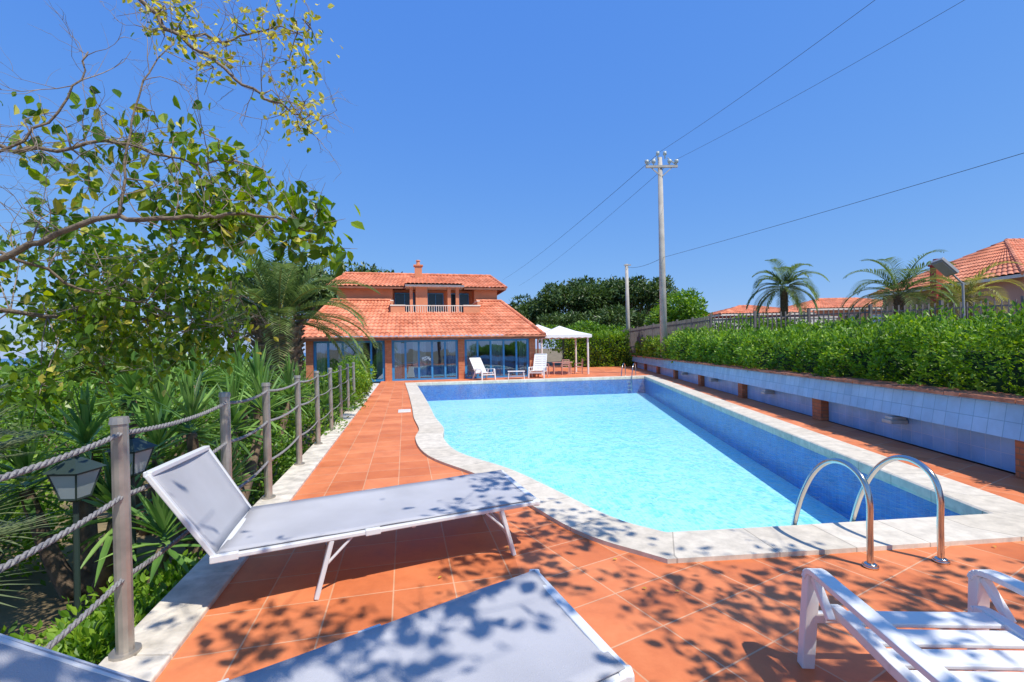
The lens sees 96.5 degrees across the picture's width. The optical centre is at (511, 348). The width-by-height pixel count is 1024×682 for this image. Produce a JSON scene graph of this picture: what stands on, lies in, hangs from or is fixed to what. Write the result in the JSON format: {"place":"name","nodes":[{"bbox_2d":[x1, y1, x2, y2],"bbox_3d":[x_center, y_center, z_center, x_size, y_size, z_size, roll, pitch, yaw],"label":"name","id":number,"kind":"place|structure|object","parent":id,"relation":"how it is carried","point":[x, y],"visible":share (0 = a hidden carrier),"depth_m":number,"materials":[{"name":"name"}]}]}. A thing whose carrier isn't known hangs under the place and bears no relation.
{"place":"outdoors","nodes":[
{"label":"outdoors","id":0,"kind":"place"},
{"bbox_2d":[1,281,181,413],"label":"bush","id":1,"kind":"object","parent":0,"point":[82,363],"visible":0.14,"depth_m":13.47,"materials":[{"name":"green plant"}]},
{"bbox_2d":[1,353,305,365],"bbox_3d":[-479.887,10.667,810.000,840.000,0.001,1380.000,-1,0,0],"label":"sea","id":2,"kind":"structure","parent":0,"point":[11,362],"depth_m":269.13,"materials":[{"name":"liquid"}]},
{"bbox_2d":[0,349,1014,661],"bbox_3d":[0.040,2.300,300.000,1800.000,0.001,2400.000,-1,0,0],"label":"ground","id":3,"kind":"structure","parent":0,"point":[38,601],"depth_m":4.65,"materials":[{"name":"brown soil"}]},
{"bbox_2d":[0,454,72,588],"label":"garden shrub","id":4,"kind":"object","parent":3,"relation":"on","point":[19,510],"visible":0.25,"depth_m":4.92,"materials":[{"name":"green plant"}]},
{"bbox_2d":[0,378,73,607],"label":"fan palm","id":5,"kind":"object","parent":3,"relation":"on","point":[6,528],"visible":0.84,"depth_m":3.41,"materials":[{"name":"green plant"}]},
{"bbox_2d":[41,449,105,617],"bbox_3d":[-3.333,1.563,3.500,0.260,1.590,0.260,-1,0,0],"label":"garden lantern","id":6,"kind":"object","parent":3,"relation":"on","point":[73,479],"visible":0.82,"depth_m":3.48,"materials":[{"name":"green metal"}]},
{"bbox_2d":[0,379,184,604],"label":"yucca plant","id":7,"kind":"object","parent":3,"relation":"on","point":[96,575],"visible":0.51,"depth_m":4.30,"materials":[{"name":"green plant"}]},
{"bbox_2d":[0,549,206,664],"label":"garden shrub","id":8,"kind":"object","parent":3,"relation":"on","point":[88,638],"visible":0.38,"depth_m":2.90,"materials":[{"name":"green plant"}]},
{"bbox_2d":[0,378,252,476],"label":"hedge","id":9,"kind":"object","parent":3,"relation":"on","point":[48,420],"visible":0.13,"depth_m":8.75,"materials":[{"name":"green plant"}]},
{"bbox_2d":[103,434,157,588],"bbox_3d":[-3.274,1.532,3.950,0.260,1.650,0.260,-1,0,0],"label":"garden lantern","id":10,"kind":"object","parent":3,"relation":"on","point":[141,451],"visible":0.54,"depth_m":3.94,"materials":[{"name":"green metal"}]},
{"bbox_2d":[61,327,225,369],"bbox_3d":[-26.615,0.544,32.487,13.751,4.693,5.502,-1,0,23],"label":"round tree","id":11,"kind":"object","parent":3,"relation":"on","point":[160,339],"visible":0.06,"depth_m":31.05,"materials":[{"name":"green plant"}]},
{"bbox_2d":[61,338,243,535],"bbox_3d":[-4.937,1.075,6.078,2.557,2.703,2.188,-1,0,0],"label":"yucca plant","id":12,"kind":"object","parent":3,"relation":"on","point":[128,389],"visible":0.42,"depth_m":5.94,"materials":[{"name":"green plant"}]},
{"bbox_2d":[0,348,332,443],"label":"olive grove","id":13,"kind":"object","parent":3,"relation":"on","point":[24,369],"visible":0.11,"depth_m":13.04,"materials":[{"name":"green plant"}]},
{"bbox_2d":[95,435,268,594],"bbox_3d":[-2.977,1.643,4.253,0.974,1.560,1.612,-1,0,0],"label":"yucca plant","id":14,"kind":"object","parent":3,"relation":"on","point":[163,516],"visible":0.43,"depth_m":3.89,"materials":[{"name":"green plant"}]},
{"bbox_2d":[0,0,364,449],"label":"overhanging tree","id":15,"kind":"object","parent":3,"relation":"on","point":[92,309],"visible":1,"depth_m":3.40,"materials":[{"name":"green plant"}]},
{"bbox_2d":[89,356,301,553],"bbox_3d":[-3.669,1.248,5.633,1.608,2.336,2.598,-1,0,0],"label":"yucca plant","id":16,"kind":"object","parent":3,"relation":"on","point":[195,402],"visible":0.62,"depth_m":5.09,"materials":[{"name":"green plant"}]},
{"bbox_2d":[99,383,378,681],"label":"terrace kerb","id":17,"kind":"structure","parent":3,"relation":"on","point":[167,624],"depth_m":2.91,"materials":[{"name":"stone"}]},
{"bbox_2d":[0,362,355,661],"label":"rope fence","id":18,"kind":"object","parent":17,"relation":"on","point":[127,646],"visible":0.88,"depth_m":2.40,"materials":[{"name":"wood"}]},
{"bbox_2d":[187,287,293,355],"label":"umbrella pine","id":19,"kind":"object","parent":3,"relation":"on","point":[222,334],"visible":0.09,"depth_m":48.85,"materials":[{"name":"green plant"}]},
{"bbox_2d":[172,353,336,413],"bbox_3d":[-10.170,1.417,19.171,8.915,3.007,3.673,-1,0,23],"label":"garden shrub","id":20,"kind":"object","parent":3,"relation":"on","point":[215,367],"visible":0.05,"depth_m":19.28,"materials":[{"name":"green plant"}]},
{"bbox_2d":[204,340,313,495],"bbox_3d":[-4.124,1.060,7.705,2.008,2.715,2.356,-1,0,-38],"label":"yucca plant","id":21,"kind":"object","parent":3,"relation":"on","point":[287,373],"visible":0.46,"depth_m":7.38,"materials":[{"name":"green plant"}]},
{"bbox_2d":[167,233,379,454],"bbox_3d":[-5.406,-0.170,10.498,4.523,5.163,4.662,-1,0,0],"label":"date palm","id":22,"kind":"object","parent":3,"relation":"on","point":[287,332],"visible":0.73,"depth_m":10.25,"materials":[{"name":"green plant"}]},
{"bbox_2d":[224,255,336,326],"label":"umbrella pine","id":23,"kind":"object","parent":3,"relation":"on","point":[325,293],"visible":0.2,"depth_m":41.76,"materials":[{"name":"green plant"}]},
{"bbox_2d":[215,387,368,503],"bbox_3d":[-4.179,1.754,9.984,1.690,1.581,7.702,-1,0,-11],"label":"garden shrub","id":24,"kind":"object","parent":3,"relation":"on","point":[286,459],"visible":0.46,"depth_m":8.10,"materials":[{"name":"green plant"}]},
{"bbox_2d":[272,364,350,461],"bbox_3d":[-4.364,1.329,9.824,1.943,2.218,2.066,-1,0,-30],"label":"yucca plant","id":25,"kind":"object","parent":3,"relation":"on","point":[324,401],"visible":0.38,"depth_m":10.03,"materials":[{"name":"green plant"}]},
{"bbox_2d":[311,354,376,419],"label":"path end shrub","id":26,"kind":"object","parent":3,"relation":"on","point":[361,385],"visible":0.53,"depth_m":14.29,"materials":[{"name":"green plant"}]},
{"bbox_2d":[345,261,402,336],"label":"umbrella pine","id":27,"kind":"object","parent":3,"relation":"on","point":[362,269],"visible":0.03,"depth_m":47.23,"materials":[{"name":"green plant"}]},
{"bbox_2d":[508,294,547,324],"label":"umbrella pine","id":28,"kind":"object","parent":3,"relation":"on","point":[523,308],"visible":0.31,"depth_m":63.45,"materials":[{"name":"green plant"}]},
{"bbox_2d":[535,310,594,364],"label":"umbrella pine","id":29,"kind":"object","parent":3,"relation":"on","point":[563,319],"visible":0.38,"depth_m":55.68,"materials":[{"name":"green plant"}]},
{"bbox_2d":[529,275,612,316],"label":"umbrella pine","id":30,"kind":"object","parent":3,"relation":"on","point":[576,295],"visible":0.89,"depth_m":59.52,"materials":[{"name":"green plant"}]},
{"bbox_2d":[539,319,633,352],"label":"round tree","id":31,"kind":"object","parent":3,"relation":"on","point":[588,325],"visible":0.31,"depth_m":40.70,"materials":[{"name":"green plant"}]},
{"bbox_2d":[155,366,1023,681],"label":"terrace deck","id":32,"kind":"structure","parent":3,"relation":"on","point":[731,620],"depth_m":3.10,"materials":[{"name":"tile"}]},
{"bbox_2d":[0,569,634,681],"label":"sun lounger","id":33,"kind":"object","parent":32,"relation":"on","point":[532,625],"visible":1,"depth_m":1.81,"materials":[{"name":"fabric"}]},
{"bbox_2d":[143,445,539,599],"bbox_3d":[-1.081,1.150,3.553,2.620,0.935,0.996,-1,0,-24],"label":"sun lounger","id":34,"kind":"object","parent":32,"relation":"on","point":[200,494],"visible":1,"depth_m":3.28,"materials":[{"name":"fabric"}]},
{"bbox_2d":[398,409,410,412],"bbox_3d":[-2.822,1.635,12.000,0.320,0.022,0.560,-1,0,-13],"label":"skimmer lid","id":35,"kind":"object","parent":32,"relation":"on","point":[403,410],"visible":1,"depth_m":11.96,"materials":[{"name":"white plastic"}]},
{"bbox_2d":[305,338,535,383],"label":"brick piers","id":36,"kind":"structure","parent":32,"relation":"on","point":[388,359],"depth_m":23.88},
{"bbox_2d":[313,339,528,381],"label":"window frames","id":37,"kind":"structure","parent":36,"relation":"attached to","point":[418,341],"depth_m":24.49,"materials":[{"name":"blue metal"}]},
{"bbox_2d":[325,341,518,379],"bbox_3d":[-5.062,0.538,26.586,11.600,2.300,3.900,-1,0,-13],"label":"interior","id":38,"kind":"object","parent":32,"relation":"on","point":[438,356],"visible":0.33,"depth_m":28.17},
{"bbox_2d":[317,340,526,379],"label":"curtains","id":39,"kind":"object","parent":38,"relation":"attached to","point":[497,361],"visible":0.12,"depth_m":24.90,"materials":[{"name":"white fabric"}]},
{"bbox_2d":[316,338,530,372],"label":"walls","id":40,"kind":"structure","parent":32,"relation":"on","point":[457,339],"depth_m":25.62,"materials":[{"name":"orange paint"}]},
{"bbox_2d":[302,337,544,341],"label":"eaves","id":41,"kind":"object","parent":40,"relation":"attached to","point":[304,340],"visible":0.34,"depth_m":23.73,"materials":[{"name":"brown wood"}]},
{"bbox_2d":[302,298,545,336],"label":"roof","id":42,"kind":"structure","parent":41,"relation":"on","point":[496,317],"depth_m":25.32,"materials":[{"name":"tile"}]},
{"bbox_2d":[337,288,496,311],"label":"walls","id":43,"kind":"structure","parent":42,"relation":"on","point":[474,295],"depth_m":27.49,"materials":[{"name":"orange paint"}]},
{"bbox_2d":[330,286,505,294],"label":"eaves","id":44,"kind":"object","parent":43,"relation":"on","point":[384,287],"visible":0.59,"depth_m":27.04,"materials":[{"name":"orange tile"}]},
{"bbox_2d":[326,272,507,292],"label":"roof","id":45,"kind":"structure","parent":44,"relation":"on","point":[386,279],"depth_m":29.16,"materials":[{"name":"tile"}]},
{"bbox_2d":[413,260,422,277],"bbox_3d":[-5.997,-4.916,29.240,0.590,1.440,0.590,-1,0,-13],"label":"chimney","id":46,"kind":"object","parent":45,"relation":"on","point":[418,269],"visible":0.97,"depth_m":29.02,"materials":[{"name":"orange paint"}]},
{"bbox_2d":[395,293,468,311],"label":"balcony door frames","id":47,"kind":"structure","parent":43,"relation":"in","point":[435,298],"depth_m":28.83,"materials":[{"name":"blue metal"}]},
{"bbox_2d":[396,294,467,311],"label":"balcony doors","id":48,"kind":"structure","parent":47,"relation":"in","point":[431,298],"depth_m":28.89,"materials":[{"name":"blue glass"}]},
{"bbox_2d":[391,287,479,312],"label":"balcony walls","id":49,"kind":"structure","parent":43,"relation":"attached to","point":[421,296],"depth_m":27.45,"materials":[{"name":"orange paint"}]},
{"bbox_2d":[405,305,462,312],"bbox_3d":[-4.463,-2.270,26.375,3.290,0.455,0.052,-1,0,-13],"label":"balcony railing","id":50,"kind":"object","parent":49,"relation":"attached to","point":[436,307],"visible":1,"depth_m":26.38,"materials":[{"name":"white metal"}]},
{"bbox_2d":[390,284,480,305],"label":"cream copings","id":51,"kind":"object","parent":49,"relation":"on","point":[437,287],"visible":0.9,"depth_m":27.53,"materials":[{"name":"beige stone"}]},
{"bbox_2d":[301,335,546,376],"bbox_3d":[-4.443,0.518,23.993,12.890,2.320,0.710,-1,0,-13],"label":"gutter","id":52,"kind":"object","parent":41,"relation":"attached to","point":[439,337],"visible":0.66,"depth_m":23.83,"materials":[{"name":"metal"}]},
{"bbox_2d":[469,357,495,379],"bbox_3d":[-1.595,1.062,24.048,0.877,1.155,1.411,-1,0,-35],"label":"resin armchair","id":53,"kind":"object","parent":32,"relation":"on","point":[481,367],"visible":1,"depth_m":24.23,"materials":[{"name":"white plastic"}]},
{"bbox_2d":[508,370,524,378],"bbox_3d":[0.224,1.387,24.000,0.900,0.422,0.600,-1,0,0],"label":"table","id":54,"kind":"object","parent":32,"relation":"on","point":[523,371],"visible":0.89,"depth_m":23.72,"materials":[{"name":"white plastic"}]},
{"bbox_2d":[528,353,547,377],"bbox_3d":[1.446,0.936,24.783,0.917,1.300,1.332,-1,0,15],"label":"resin armchair","id":55,"kind":"object","parent":32,"relation":"on","point":[540,368],"visible":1,"depth_m":25.07,"materials":[{"name":"white plastic"}]},
{"bbox_2d":[536,325,550,348],"bbox_3d":[1.899,-0.083,33.000,2.956,3.300,2.956,-1,0,-22],"label":"garden parasol","id":56,"kind":"object","parent":32,"relation":"on","point":[543,328],"visible":0.3,"depth_m":32.46,"materials":[{"name":"white fabric"}]},
{"bbox_2d":[551,361,572,374],"bbox_3d":[3.021,1.177,27.600,1.200,0.740,0.800,-1,0,0],"label":"garden table","id":57,"kind":"object","parent":32,"relation":"on","point":[559,362],"visible":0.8,"depth_m":27.27,"materials":[{"name":"brown wood"}]},
{"bbox_2d":[561,359,569,374],"bbox_3d":[3.120,1.094,26.721,0.480,0.906,0.498,-1,0,0],"label":"garden chair","id":58,"kind":"object","parent":32,"relation":"on","point":[568,367],"visible":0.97,"depth_m":26.51,"materials":[{"name":"brown wood"}]},
{"bbox_2d":[541,326,591,374],"bbox_3d":[2.952,0.073,28.300,3.200,2.950,3.000,-1,0,-8],"label":"white gazebo","id":59,"kind":"object","parent":32,"relation":"on","point":[559,332],"visible":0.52,"depth_m":27.16,"materials":[{"name":"fabric"}]},
{"bbox_2d":[574,359,582,373],"bbox_3d":[4.048,1.078,27.700,0.498,0.906,0.480,-1,0,0],"label":"garden chair","id":60,"kind":"object","parent":32,"relation":"on","point":[575,366],"visible":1,"depth_m":27.48,"materials":[{"name":"brown wood"}]},
{"bbox_2d":[621,363,635,391],"bbox_3d":[6.180,1.511,24.258,0.660,1.464,0.890,-1,0,30],"label":"pool ladder","id":61,"kind":"object","parent":32,"relation":"on","point":[631,376],"visible":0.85,"depth_m":24.13,"materials":[{"name":"silver metal"}]},
{"bbox_2d":[418,378,959,531],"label":"swimming pool","id":62,"kind":"structure","parent":32,"relation":"in","point":[647,453],"depth_m":9.74,"materials":[{"name":"liquid"}]},
{"bbox_2d":[405,375,1023,563],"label":"pool coping","id":63,"kind":"object","parent":62,"relation":"on","point":[984,517],"visible":0.93,"depth_m":4.04,"materials":[{"name":"stone"}]},
{"bbox_2d":[634,362,1014,472],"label":"recessed tiles","id":64,"kind":"object","parent":32,"relation":"on","point":[990,450],"visible":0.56,"depth_m":7.26,"materials":[{"name":"tile"}]},
{"bbox_2d":[681,372,907,423],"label":"wall lights","id":65,"kind":"object","parent":64,"relation":"attached to","point":[895,420],"depth_m":7.29},
{"bbox_2d":[635,362,1023,478],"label":"brick piers","id":66,"kind":"structure","parent":32,"relation":"on","point":[820,410],"depth_m":9.40,"materials":[{"name":"orange brick"}]},
{"bbox_2d":[632,356,1023,440],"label":"band","id":67,"kind":"object","parent":66,"relation":"on","point":[1001,419],"visible":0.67,"depth_m":7.32,"materials":[{"name":"blue tile"}]},
{"bbox_2d":[631,355,1023,404],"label":"brick capping","id":68,"kind":"object","parent":67,"relation":"on","point":[997,396],"visible":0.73,"depth_m":7.22,"materials":[{"name":"orange brick"}]},
{"bbox_2d":[791,455,950,570],"bbox_3d":[2.787,1.570,3.673,0.660,1.464,0.890,-1,0,-6],"label":"pool ladder","id":69,"kind":"object","parent":32,"relation":"on","point":[870,564],"visible":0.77,"depth_m":3.31,"materials":[{"name":"silver metal"}]},
{"bbox_2d":[797,568,1023,681],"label":"resin lounge chair","id":70,"kind":"object","parent":32,"relation":"on","point":[978,639],"visible":1,"depth_m":1.95,"materials":[{"name":"white plastic"}]},
{"bbox_2d":[561,277,639,312],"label":"umbrella pine","id":71,"kind":"object","parent":3,"relation":"on","point":[598,279],"depth_m":68.54,"materials":[{"name":"green plant"}]},
{"bbox_2d":[583,302,650,338],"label":"umbrella pine","id":72,"kind":"object","parent":3,"relation":"on","point":[615,315],"visible":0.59,"depth_m":52.98,"materials":[{"name":"plant"}]},
{"bbox_2d":[590,274,678,315],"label":"umbrella pine","id":73,"kind":"object","parent":3,"relation":"on","point":[642,293],"visible":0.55,"depth_m":57.36,"materials":[{"name":"green plant"}]},
{"bbox_2d":[645,151,678,373],"bbox_3d":[8.567,-4.850,25.990,1.908,12.601,0.460,-1,0,0],"label":"utility pole","id":74,"kind":"object","parent":3,"relation":"on","point":[662,297],"visible":0.98,"depth_m":25.86,"materials":[{"name":"concrete"}]},
{"bbox_2d":[506,0,1022,285],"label":"power lines","id":75,"kind":"object","parent":74,"relation":"attached to","point":[760,115],"visible":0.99,"depth_m":18.09,"materials":[{"name":"black rubber"}]},
{"bbox_2d":[0,0,1023,358],"label":"sky","id":76,"kind":"structure","parent":0,"point":[485,131],"materials":[{"name":"blue"}]},
{"bbox_2d":[708,316,837,332],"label":"white garden wall","id":77,"kind":"structure","parent":0,"point":[826,317],"depth_m":38.00,"materials":[{"name":"white paint"}]},
{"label":"soil bank","id":78,"kind":"structure","parent":0,"visible":0},
{"bbox_2d":[561,329,633,366],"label":"tall hedge","id":79,"kind":"object","parent":78,"relation":"on","point":[610,351],"visible":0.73,"depth_m":36.77,"materials":[{"name":"green plant"}]},
{"bbox_2d":[624,264,630,328],"bbox_3d":[10.150,-2.977,40.000,0.600,8.802,0.400,-1,0,0],"label":"utility pole","id":80,"kind":"object","parent":78,"relation":"on","point":[627,298],"visible":0.74,"depth_m":39.88,"materials":[{"name":"concrete"}]},
{"bbox_2d":[642,287,713,329],"bbox_3d":[12.222,-2.026,32.881,5.335,4.860,4.170,-1,0,-21],"label":"round tree","id":81,"kind":"object","parent":78,"relation":"on","point":[685,308],"visible":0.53,"depth_m":32.05,"materials":[{"name":"green plant"}]},
{"bbox_2d":[630,323,730,362],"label":"clipped hedge","id":82,"kind":"object","parent":78,"relation":"on","point":[677,346],"visible":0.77,"depth_m":23.06,"materials":[{"name":"green plant"}]},
{"bbox_2d":[708,305,816,318],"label":"distant villa","id":83,"kind":"object","parent":78,"relation":"on","point":[735,310],"visible":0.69,"depth_m":42.46,"materials":[{"name":"tile"}]},
{"bbox_2d":[686,312,888,373],"bbox_3d":[8.127,-0.092,15.019,2.603,1.705,10.283,-1,0,7],"label":"clipped hedge","id":84,"kind":"object","parent":78,"relation":"on","point":[795,348],"visible":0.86,"depth_m":12.71,"materials":[{"name":"green plant"}]},
{"bbox_2d":[746,258,828,323],"bbox_3d":[19.060,-3.052,32.029,4.690,6.254,5.168,-1,0,0],"label":"queen palm","id":85,"kind":"object","parent":78,"relation":"on","point":[787,278],"visible":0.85,"depth_m":31.72,"materials":[{"name":"green plant"}]},
{"bbox_2d":[705,311,873,331],"bbox_3d":[18.206,-1.018,29.696,11.908,2.788,4.274,-1,0,7],"label":"fence","id":86,"kind":"object","parent":78,"relation":"on","point":[765,323],"visible":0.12,"depth_m":29.59,"materials":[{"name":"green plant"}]},
{"bbox_2d":[621,296,1023,352],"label":"picket fence","id":87,"kind":"object","parent":78,"relation":"on","point":[653,329],"visible":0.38,"depth_m":20.50,"materials":[{"name":"metal"}]},
{"bbox_2d":[788,297,882,321],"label":"distant villa","id":88,"kind":"object","parent":78,"relation":"on","point":[827,304],"visible":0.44,"depth_m":44.76,"materials":[{"name":"tile"}]},
{"bbox_2d":[840,249,960,321],"bbox_3d":[17.489,-2.119,20.616,4.540,4.440,4.568,-1,0,0],"label":"queen palm","id":89,"kind":"object","parent":78,"relation":"on","point":[900,297],"visible":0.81,"depth_m":20.29,"materials":[{"name":"green plant"}]},
{"bbox_2d":[808,317,1018,350],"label":"rough hedge","id":90,"kind":"object","parent":78,"relation":"on","point":[882,345],"depth_m":14.60,"materials":[{"name":"green plant"}]},
{"bbox_2d":[810,291,1023,395],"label":"clipped hedge","id":91,"kind":"object","parent":78,"relation":"on","point":[907,354],"visible":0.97,"depth_m":7.11,"materials":[{"name":"green plant"}]},
{"bbox_2d":[867,238,1023,322],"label":"neighbour villa","id":92,"kind":"object","parent":78,"relation":"on","point":[972,265],"visible":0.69,"depth_m":25.40,"materials":[{"name":"tile"}]},
{"bbox_2d":[930,257,965,318],"bbox_3d":[12.434,-1.038,12.900,0.955,3.042,0.330,-1,0,0],"label":"floodlight","id":93,"kind":"object","parent":78,"relation":"on","point":[944,266],"visible":0.83,"depth_m":12.90,"materials":[{"name":"grey metal"}]},
{"bbox_2d":[912,261,1023,326],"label":"queen palm","id":94,"kind":"object","parent":78,"relation":"on","point":[972,284],"visible":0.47,"depth_m":19.66,"materials":[{"name":"green plant"}]}
]}

